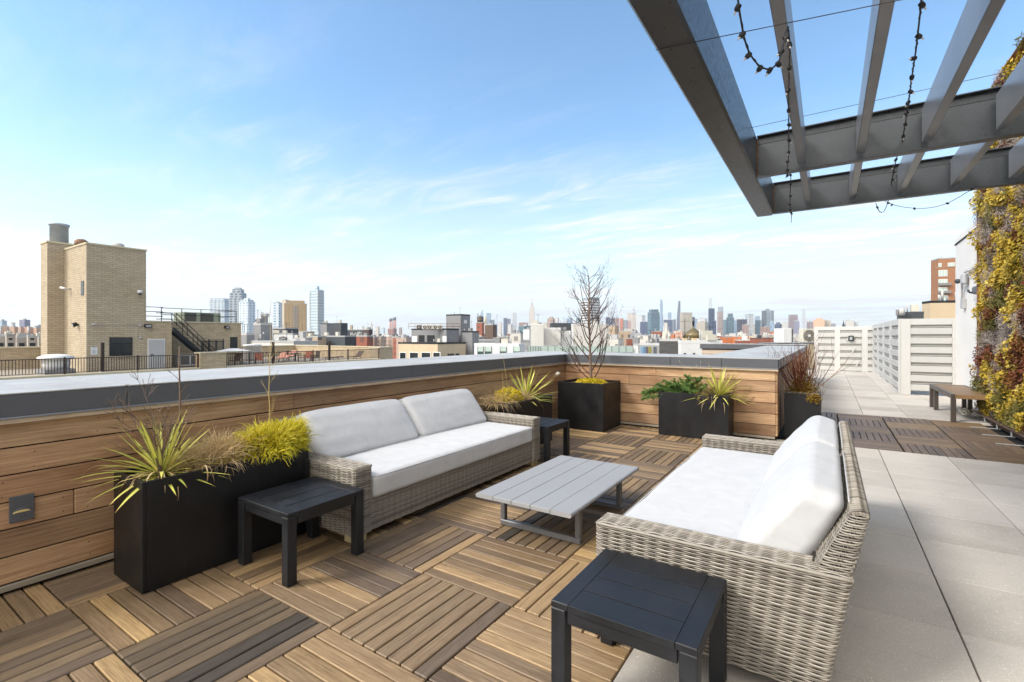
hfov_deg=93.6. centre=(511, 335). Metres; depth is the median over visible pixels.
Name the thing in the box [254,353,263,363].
patio chair
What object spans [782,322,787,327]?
building
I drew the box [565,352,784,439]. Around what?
parapet wall
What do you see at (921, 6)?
string light
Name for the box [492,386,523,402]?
golden sedum
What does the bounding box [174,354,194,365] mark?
condenser unit
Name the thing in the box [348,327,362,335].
building
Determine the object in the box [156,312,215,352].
iron stair
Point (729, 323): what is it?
building
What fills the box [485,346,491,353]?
window
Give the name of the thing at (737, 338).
building
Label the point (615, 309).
building
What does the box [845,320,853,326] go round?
building
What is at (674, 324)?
building
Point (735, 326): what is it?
building
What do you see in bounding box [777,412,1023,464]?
deck strip
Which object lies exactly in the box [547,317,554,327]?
building
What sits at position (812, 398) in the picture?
bronze shrub
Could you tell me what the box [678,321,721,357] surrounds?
building
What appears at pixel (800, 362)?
red twig dogwood
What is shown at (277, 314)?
building
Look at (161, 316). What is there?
roof railing
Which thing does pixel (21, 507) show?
step light
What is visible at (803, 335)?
condenser unit
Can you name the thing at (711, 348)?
parapet wall
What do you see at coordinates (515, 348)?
window
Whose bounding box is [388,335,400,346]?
house
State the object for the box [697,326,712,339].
building
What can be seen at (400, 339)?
house
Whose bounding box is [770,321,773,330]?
building
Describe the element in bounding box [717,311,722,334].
building
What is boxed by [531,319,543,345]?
building
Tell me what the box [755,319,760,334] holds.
building
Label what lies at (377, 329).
building
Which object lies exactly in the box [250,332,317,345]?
building
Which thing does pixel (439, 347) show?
building
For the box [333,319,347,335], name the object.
building
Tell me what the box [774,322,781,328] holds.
building
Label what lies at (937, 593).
paver terrace
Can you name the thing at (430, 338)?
doorway
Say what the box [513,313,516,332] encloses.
building
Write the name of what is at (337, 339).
building
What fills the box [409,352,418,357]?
window
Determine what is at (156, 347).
door
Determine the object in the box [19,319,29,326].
building
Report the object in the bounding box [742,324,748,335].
building
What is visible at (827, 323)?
building
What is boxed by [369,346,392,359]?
brick pier
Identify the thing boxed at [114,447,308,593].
planter box
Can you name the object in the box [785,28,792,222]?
string light
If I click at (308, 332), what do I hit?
building
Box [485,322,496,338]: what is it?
building
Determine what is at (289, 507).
side table
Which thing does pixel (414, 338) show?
door
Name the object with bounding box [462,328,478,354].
building
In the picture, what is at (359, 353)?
sun lounger
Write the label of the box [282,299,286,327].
building
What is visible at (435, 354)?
window
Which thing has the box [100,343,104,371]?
post
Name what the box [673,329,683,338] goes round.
building
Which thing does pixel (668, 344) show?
building
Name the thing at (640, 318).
building
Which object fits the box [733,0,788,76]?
string light
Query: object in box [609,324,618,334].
building
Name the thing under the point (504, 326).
building
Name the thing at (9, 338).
row house
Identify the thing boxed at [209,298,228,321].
building
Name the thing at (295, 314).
building
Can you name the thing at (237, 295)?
building
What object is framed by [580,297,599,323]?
building
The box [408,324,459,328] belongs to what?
roof railing
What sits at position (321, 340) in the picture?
building
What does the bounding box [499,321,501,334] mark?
building
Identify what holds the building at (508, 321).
on the city ground
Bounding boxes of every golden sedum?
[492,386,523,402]
[575,377,607,383]
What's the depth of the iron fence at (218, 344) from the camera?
37.75 m
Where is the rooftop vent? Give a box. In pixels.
[264,313,268,322]
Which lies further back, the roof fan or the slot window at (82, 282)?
the slot window at (82, 282)
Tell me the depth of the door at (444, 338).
113.65 m
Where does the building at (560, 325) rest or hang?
on the city ground
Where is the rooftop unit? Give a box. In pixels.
[174,312,220,321]
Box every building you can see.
[0,222,380,379]
[0,319,6,328]
[1,325,9,333]
[9,326,17,333]
[18,326,23,332]
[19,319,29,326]
[24,326,32,334]
[33,326,40,333]
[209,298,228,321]
[229,288,246,322]
[239,298,254,332]
[241,322,254,345]
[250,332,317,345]
[253,310,271,339]
[272,301,281,327]
[273,323,297,339]
[273,330,296,339]
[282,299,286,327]
[284,300,306,334]
[292,332,311,340]
[299,324,314,337]
[307,331,325,344]
[308,286,323,334]
[321,321,332,335]
[324,332,355,345]
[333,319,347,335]
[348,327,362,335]
[356,332,372,345]
[363,327,372,334]
[372,331,377,345]
[375,326,379,334]
[388,328,396,333]
[398,337,465,358]
[411,328,458,341]
[446,312,469,341]
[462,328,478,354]
[474,337,524,354]
[476,321,483,336]
[479,337,561,349]
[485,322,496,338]
[486,313,490,323]
[494,315,497,334]
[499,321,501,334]
[503,318,506,335]
[507,319,510,333]
[508,324,512,333]
[510,328,522,342]
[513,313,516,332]
[518,324,530,332]
[523,327,530,338]
[524,345,632,355]
[529,302,534,325]
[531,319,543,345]
[543,323,561,345]
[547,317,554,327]
[550,317,576,338]
[562,327,571,345]
[571,321,607,345]
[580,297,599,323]
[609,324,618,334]
[611,292,617,317]
[619,329,630,345]
[620,318,622,330]
[623,319,627,330]
[627,313,631,320]
[630,329,637,337]
[631,307,635,330]
[633,338,639,352]
[636,315,644,332]
[637,333,650,342]
[638,339,658,356]
[640,321,647,334]
[648,309,659,334]
[651,328,661,337]
[659,329,681,353]
[660,299,662,315]
[660,316,662,330]
[663,319,672,333]
[673,319,675,330]
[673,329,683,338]
[676,301,679,330]
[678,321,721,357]
[680,312,691,333]
[697,321,707,330]
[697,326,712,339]
[708,298,711,307]
[708,308,714,333]
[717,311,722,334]
[722,334,732,343]
[723,319,725,334]
[726,314,733,333]
[733,335,744,343]
[734,320,736,333]
[737,318,746,334]
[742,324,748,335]
[747,314,752,335]
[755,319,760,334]
[760,326,769,334]
[762,309,773,326]
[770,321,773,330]
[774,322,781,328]
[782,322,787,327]
[788,315,797,333]
[794,320,798,333]
[802,309,805,328]
[806,321,812,328]
[813,318,824,328]
[825,320,830,326]
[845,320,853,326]
[897,304,923,318]
[922,291,954,318]
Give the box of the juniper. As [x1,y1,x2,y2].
[640,373,711,400]
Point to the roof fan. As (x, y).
(45, 365)
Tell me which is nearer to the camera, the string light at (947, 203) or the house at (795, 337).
the string light at (947, 203)
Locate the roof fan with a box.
[36,354,75,374]
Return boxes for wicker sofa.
[278,389,539,542]
[596,415,870,681]
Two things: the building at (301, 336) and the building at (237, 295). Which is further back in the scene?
the building at (237, 295)
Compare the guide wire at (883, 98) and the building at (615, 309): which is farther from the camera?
the building at (615, 309)
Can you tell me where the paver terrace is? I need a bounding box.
[613,370,1023,681]
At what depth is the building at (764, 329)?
1802.85 m
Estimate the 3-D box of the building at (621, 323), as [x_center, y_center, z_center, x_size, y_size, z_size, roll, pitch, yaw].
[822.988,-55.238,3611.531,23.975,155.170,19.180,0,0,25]
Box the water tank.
[477,315,483,321]
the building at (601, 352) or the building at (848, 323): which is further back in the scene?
the building at (848, 323)
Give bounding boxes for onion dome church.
[682,317,698,339]
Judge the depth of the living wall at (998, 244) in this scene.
6.81 m
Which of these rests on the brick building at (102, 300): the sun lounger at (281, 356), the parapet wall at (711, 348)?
the sun lounger at (281, 356)
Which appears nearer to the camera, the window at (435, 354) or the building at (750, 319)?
the window at (435, 354)
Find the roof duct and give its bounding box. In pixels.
[896,308,904,315]
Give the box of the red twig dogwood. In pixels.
[763,323,855,391]
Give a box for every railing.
[0,353,198,375]
[146,306,236,322]
[226,348,378,364]
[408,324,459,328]
[528,346,540,351]
[541,346,632,351]
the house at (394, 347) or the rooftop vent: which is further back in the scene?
the house at (394, 347)
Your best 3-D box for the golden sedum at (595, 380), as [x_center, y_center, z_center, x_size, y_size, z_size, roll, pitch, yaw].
[1.167,0.670,7.098,0.520,0.117,0.458,0,0,33]
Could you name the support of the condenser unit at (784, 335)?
on the wall at (812, 345)
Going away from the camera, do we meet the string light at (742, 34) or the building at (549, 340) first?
the string light at (742, 34)
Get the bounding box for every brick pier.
[194,351,226,368]
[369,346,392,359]
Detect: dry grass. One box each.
[163,423,271,479]
[475,383,523,413]
[516,387,538,401]
[696,387,716,401]
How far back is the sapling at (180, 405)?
2.86 m
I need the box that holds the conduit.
[960,268,976,308]
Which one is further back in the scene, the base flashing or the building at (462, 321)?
the building at (462, 321)
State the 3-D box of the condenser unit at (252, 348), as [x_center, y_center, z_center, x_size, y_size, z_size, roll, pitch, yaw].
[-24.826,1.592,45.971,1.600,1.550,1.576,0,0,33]
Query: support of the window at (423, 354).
in the building at (439, 347)
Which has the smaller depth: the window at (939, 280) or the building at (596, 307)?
the window at (939, 280)
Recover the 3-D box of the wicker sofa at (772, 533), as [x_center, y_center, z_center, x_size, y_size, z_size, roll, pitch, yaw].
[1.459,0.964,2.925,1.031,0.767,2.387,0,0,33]
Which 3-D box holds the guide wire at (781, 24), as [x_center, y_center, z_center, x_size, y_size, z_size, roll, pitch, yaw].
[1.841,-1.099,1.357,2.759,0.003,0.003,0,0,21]
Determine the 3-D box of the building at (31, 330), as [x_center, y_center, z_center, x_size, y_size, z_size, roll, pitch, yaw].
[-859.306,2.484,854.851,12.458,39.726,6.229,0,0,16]
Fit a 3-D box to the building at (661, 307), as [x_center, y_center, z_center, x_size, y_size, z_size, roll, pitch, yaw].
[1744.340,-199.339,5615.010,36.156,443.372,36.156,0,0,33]
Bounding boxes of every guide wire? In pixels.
[656,0,899,49]
[751,70,1012,127]
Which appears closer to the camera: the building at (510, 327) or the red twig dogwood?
the red twig dogwood
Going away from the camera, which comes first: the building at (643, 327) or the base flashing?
the base flashing
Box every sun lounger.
[270,352,286,360]
[349,351,361,357]
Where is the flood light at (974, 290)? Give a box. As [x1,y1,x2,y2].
[967,286,976,293]
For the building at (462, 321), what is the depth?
120.30 m
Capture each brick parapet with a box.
[0,346,40,369]
[241,345,380,357]
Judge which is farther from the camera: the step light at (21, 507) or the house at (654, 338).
the house at (654, 338)
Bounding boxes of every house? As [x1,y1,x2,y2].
[0,329,4,346]
[4,331,14,346]
[15,329,26,346]
[27,327,36,345]
[36,332,40,345]
[376,334,385,346]
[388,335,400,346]
[393,335,405,358]
[396,334,410,358]
[608,335,623,345]
[626,333,640,345]
[650,334,659,342]
[735,336,749,343]
[750,335,772,344]
[793,334,798,340]
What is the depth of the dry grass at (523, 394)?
5.84 m
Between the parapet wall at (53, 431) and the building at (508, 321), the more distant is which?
the building at (508, 321)
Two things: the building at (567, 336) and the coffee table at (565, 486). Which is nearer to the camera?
the coffee table at (565, 486)
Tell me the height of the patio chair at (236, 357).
0.946 m
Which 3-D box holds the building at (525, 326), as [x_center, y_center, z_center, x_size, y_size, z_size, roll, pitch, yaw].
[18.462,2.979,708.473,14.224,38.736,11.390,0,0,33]
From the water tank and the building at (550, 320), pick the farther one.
the building at (550, 320)
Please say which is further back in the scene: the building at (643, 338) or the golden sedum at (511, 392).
the building at (643, 338)
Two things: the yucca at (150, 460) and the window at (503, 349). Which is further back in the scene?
the window at (503, 349)
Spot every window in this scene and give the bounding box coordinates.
[81,281,83,294]
[109,337,131,355]
[399,352,406,358]
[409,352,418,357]
[421,352,430,356]
[433,352,440,356]
[477,346,483,353]
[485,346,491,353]
[500,346,506,352]
[513,346,520,351]
[938,270,947,276]
[938,279,947,282]
[938,287,947,290]
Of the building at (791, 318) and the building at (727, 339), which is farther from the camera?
the building at (791, 318)
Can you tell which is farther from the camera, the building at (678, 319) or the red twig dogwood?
the building at (678, 319)
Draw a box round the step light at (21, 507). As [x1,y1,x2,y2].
[9,493,33,523]
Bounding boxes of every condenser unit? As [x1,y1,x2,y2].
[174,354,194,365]
[243,344,261,360]
[774,328,792,342]
[799,329,813,341]
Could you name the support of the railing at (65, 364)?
on the brick building at (102, 300)
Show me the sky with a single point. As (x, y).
(414, 162)
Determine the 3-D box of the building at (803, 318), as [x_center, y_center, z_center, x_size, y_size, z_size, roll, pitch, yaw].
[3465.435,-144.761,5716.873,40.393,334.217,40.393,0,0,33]
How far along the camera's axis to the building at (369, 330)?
185.96 m
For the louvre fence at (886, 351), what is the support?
on the paver terrace
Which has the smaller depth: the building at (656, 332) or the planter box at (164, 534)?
the planter box at (164, 534)
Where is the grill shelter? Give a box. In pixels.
[216,348,249,364]
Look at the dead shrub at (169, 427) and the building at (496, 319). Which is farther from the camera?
the building at (496, 319)
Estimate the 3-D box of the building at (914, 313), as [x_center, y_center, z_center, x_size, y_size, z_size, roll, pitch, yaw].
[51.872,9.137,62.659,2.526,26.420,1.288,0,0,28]
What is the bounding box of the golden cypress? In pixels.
[212,411,321,463]
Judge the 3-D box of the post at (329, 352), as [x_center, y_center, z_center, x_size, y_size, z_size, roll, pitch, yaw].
[-16.191,1.355,42.630,0.260,1.745,0.260,0,0,33]
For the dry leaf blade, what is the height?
0.108 m
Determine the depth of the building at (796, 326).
2500.69 m
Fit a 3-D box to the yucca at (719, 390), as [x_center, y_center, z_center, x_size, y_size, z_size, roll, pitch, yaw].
[2.717,0.667,6.280,0.928,0.659,0.981,0,0,-28]
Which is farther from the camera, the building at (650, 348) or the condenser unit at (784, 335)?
the building at (650, 348)
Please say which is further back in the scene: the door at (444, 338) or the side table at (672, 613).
the door at (444, 338)
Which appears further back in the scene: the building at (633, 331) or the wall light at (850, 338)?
the building at (633, 331)
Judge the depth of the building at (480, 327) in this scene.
330.79 m
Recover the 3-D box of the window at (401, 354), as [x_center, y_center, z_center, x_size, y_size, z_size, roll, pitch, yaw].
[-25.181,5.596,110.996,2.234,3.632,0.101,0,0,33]
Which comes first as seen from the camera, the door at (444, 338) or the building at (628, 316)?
the door at (444, 338)
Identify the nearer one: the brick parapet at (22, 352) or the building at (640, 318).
the brick parapet at (22, 352)
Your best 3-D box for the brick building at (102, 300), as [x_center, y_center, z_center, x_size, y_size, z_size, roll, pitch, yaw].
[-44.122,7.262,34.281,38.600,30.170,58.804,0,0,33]
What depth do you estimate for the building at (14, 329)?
852.10 m
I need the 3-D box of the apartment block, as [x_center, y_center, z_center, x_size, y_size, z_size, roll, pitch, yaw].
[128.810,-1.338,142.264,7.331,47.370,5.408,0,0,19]
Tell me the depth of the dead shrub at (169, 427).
2.71 m
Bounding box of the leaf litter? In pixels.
[787,389,818,394]
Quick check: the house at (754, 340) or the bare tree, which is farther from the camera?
the house at (754, 340)
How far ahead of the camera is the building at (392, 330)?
2911.06 m
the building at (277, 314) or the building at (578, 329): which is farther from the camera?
the building at (277, 314)
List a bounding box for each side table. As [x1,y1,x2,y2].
[238,476,363,587]
[540,417,569,462]
[551,548,726,681]
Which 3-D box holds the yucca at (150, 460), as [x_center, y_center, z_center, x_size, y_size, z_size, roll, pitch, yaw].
[-2.012,0.685,2.763,0.801,0.568,0.852,0,0,33]
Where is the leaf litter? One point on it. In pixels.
(789, 391)
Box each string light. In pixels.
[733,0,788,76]
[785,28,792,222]
[876,0,926,212]
[885,186,976,209]
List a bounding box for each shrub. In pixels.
[104,370,201,477]
[695,383,716,401]
[781,363,835,403]
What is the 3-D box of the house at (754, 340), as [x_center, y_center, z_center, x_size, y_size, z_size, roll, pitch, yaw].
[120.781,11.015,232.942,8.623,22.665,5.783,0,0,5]
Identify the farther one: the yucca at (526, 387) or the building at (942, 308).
the building at (942, 308)
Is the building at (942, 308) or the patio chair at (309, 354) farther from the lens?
the building at (942, 308)
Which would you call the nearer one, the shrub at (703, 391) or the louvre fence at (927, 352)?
the shrub at (703, 391)
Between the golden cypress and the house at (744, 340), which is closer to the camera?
the golden cypress
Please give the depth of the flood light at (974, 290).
8.72 m
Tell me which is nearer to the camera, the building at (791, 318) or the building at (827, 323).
the building at (827, 323)
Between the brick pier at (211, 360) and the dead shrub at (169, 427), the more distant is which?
the brick pier at (211, 360)
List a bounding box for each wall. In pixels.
[0,351,587,596]
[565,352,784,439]
[700,343,807,354]
[711,345,807,436]
[758,342,813,368]
[960,32,1023,445]
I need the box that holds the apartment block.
[931,256,954,300]
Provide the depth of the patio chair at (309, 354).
43.19 m
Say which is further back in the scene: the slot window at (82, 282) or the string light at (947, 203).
the slot window at (82, 282)
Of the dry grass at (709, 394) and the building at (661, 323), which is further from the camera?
the building at (661, 323)
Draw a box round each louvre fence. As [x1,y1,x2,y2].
[814,326,872,371]
[873,319,900,393]
[901,318,954,394]
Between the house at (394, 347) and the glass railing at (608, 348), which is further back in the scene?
the house at (394, 347)
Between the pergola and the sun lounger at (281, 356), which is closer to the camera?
the pergola
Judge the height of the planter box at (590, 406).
0.667 m
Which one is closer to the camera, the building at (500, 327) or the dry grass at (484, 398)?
the dry grass at (484, 398)
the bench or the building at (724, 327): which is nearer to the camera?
the bench
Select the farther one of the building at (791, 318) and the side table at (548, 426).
the building at (791, 318)
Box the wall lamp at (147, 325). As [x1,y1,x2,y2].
[144,324,151,327]
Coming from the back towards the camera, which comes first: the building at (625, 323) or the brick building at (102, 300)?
the building at (625, 323)
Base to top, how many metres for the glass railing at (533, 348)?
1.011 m
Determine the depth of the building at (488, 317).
6503.76 m
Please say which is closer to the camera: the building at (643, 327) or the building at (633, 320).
the building at (643, 327)
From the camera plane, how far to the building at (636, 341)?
75.16 m
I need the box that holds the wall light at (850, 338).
[848,336,853,340]
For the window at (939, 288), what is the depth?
140.99 m
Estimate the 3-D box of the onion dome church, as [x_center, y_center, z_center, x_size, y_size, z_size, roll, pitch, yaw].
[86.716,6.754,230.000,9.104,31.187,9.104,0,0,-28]
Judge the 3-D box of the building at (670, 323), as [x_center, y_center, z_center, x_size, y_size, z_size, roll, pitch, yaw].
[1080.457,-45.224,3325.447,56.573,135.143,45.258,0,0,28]
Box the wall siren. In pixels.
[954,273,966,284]
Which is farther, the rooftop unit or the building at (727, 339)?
the building at (727, 339)
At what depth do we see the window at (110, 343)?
32.47 m
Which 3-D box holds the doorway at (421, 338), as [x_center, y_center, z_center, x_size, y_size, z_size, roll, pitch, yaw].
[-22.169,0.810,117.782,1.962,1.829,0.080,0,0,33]
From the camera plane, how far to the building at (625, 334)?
240.61 m
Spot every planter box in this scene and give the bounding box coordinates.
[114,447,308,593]
[483,394,551,443]
[558,378,619,431]
[659,390,733,438]
[784,390,820,437]
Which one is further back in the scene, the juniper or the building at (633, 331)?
the building at (633, 331)
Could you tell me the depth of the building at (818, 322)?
2502.66 m
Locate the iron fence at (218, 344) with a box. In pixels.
[201,339,223,351]
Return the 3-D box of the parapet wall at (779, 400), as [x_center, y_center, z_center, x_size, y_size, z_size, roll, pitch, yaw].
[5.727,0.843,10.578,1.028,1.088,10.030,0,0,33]
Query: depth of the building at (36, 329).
852.36 m
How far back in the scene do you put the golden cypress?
3.12 m
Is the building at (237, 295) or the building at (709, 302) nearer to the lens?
the building at (237, 295)
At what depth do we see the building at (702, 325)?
2810.29 m
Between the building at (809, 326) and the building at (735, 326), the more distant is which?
the building at (735, 326)
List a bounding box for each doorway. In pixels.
[418,335,424,341]
[427,335,434,341]
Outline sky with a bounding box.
[0,0,1023,335]
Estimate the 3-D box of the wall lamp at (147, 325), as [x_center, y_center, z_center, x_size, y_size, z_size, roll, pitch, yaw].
[-25.531,-0.676,33.735,0.258,0.260,0.420,0,0,33]
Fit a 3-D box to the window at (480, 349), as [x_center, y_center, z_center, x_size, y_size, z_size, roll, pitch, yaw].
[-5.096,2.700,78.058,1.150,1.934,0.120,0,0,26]
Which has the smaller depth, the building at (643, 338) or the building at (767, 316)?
the building at (643, 338)
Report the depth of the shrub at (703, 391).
6.27 m
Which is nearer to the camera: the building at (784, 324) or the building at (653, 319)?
the building at (653, 319)
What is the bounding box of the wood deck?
[0,424,762,681]
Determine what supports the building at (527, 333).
on the city ground
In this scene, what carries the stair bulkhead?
on the roof slab
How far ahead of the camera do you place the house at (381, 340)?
340.72 m
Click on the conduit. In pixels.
(962, 302)
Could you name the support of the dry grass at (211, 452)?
in the planter box at (164, 534)
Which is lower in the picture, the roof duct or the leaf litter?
the leaf litter
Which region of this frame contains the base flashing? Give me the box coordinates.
[0,418,774,593]
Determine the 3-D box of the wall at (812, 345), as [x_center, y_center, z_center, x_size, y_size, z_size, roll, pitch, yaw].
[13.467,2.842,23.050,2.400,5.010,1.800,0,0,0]
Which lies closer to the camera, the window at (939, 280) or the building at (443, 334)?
the building at (443, 334)
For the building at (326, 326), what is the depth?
166.17 m
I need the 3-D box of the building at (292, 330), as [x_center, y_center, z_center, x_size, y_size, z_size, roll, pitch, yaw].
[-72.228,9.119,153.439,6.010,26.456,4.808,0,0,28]
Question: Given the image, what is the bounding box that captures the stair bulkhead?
[954,222,1022,431]
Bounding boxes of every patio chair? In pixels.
[228,354,240,365]
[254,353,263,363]
[304,351,310,361]
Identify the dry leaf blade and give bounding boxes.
[82,456,258,483]
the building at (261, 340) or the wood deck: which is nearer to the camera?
the wood deck
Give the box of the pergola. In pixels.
[627,0,1023,216]
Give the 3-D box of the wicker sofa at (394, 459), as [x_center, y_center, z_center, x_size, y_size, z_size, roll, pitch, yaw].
[-0.775,0.964,4.340,1.031,0.767,2.387,0,0,33]
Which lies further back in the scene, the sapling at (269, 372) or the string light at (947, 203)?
the string light at (947, 203)
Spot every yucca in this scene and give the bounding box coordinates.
[71,405,228,512]
[493,365,554,414]
[681,366,759,412]
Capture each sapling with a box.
[168,346,191,459]
[261,307,282,421]
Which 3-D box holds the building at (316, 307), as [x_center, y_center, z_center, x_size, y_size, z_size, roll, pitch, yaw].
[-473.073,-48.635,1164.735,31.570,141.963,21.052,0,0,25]
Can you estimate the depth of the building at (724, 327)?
3004.08 m
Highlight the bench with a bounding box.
[929,384,996,424]
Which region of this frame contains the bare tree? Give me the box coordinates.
[551,254,622,380]
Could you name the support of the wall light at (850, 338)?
attached to the louvre fence at (859, 348)
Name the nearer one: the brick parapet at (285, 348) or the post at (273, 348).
the post at (273, 348)
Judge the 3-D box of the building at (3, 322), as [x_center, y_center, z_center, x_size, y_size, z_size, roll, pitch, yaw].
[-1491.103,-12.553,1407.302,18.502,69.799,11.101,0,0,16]
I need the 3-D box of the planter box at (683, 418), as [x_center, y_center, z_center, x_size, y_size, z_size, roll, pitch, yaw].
[2.470,1.054,6.473,0.885,0.579,0.370,0,0,33]
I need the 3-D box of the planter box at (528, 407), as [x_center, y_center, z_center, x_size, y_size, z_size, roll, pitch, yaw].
[0.091,1.054,5.894,0.395,0.579,0.950,0,0,33]
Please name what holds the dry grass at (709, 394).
in the planter box at (683, 418)
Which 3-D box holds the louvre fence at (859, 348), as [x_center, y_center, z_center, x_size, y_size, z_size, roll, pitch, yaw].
[12.623,0.502,18.251,1.960,1.690,0.130,0,0,33]
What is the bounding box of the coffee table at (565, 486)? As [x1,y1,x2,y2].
[476,455,638,544]
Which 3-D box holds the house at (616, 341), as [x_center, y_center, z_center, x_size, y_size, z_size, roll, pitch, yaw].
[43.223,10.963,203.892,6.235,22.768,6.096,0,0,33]
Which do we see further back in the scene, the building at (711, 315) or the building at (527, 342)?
the building at (711, 315)
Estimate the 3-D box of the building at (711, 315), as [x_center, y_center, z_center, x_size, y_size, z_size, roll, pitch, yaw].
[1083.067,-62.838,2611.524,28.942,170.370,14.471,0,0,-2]
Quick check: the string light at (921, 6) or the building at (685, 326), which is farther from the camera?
the building at (685, 326)
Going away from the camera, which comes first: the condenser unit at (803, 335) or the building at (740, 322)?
the condenser unit at (803, 335)
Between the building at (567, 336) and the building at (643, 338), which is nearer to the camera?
the building at (567, 336)
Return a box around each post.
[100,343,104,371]
[271,342,274,363]
[327,341,330,360]
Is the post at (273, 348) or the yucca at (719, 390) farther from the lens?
the post at (273, 348)
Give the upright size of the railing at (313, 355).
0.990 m
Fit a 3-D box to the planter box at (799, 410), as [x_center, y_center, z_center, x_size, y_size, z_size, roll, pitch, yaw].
[3.857,1.048,6.380,0.405,0.591,0.400,0,0,33]
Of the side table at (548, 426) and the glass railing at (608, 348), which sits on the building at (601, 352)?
the glass railing at (608, 348)
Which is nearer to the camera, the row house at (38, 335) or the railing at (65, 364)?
the railing at (65, 364)
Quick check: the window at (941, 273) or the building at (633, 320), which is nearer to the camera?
the window at (941, 273)
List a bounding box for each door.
[149,340,163,368]
[412,336,416,341]
[442,336,446,341]
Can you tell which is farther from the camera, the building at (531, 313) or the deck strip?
the building at (531, 313)

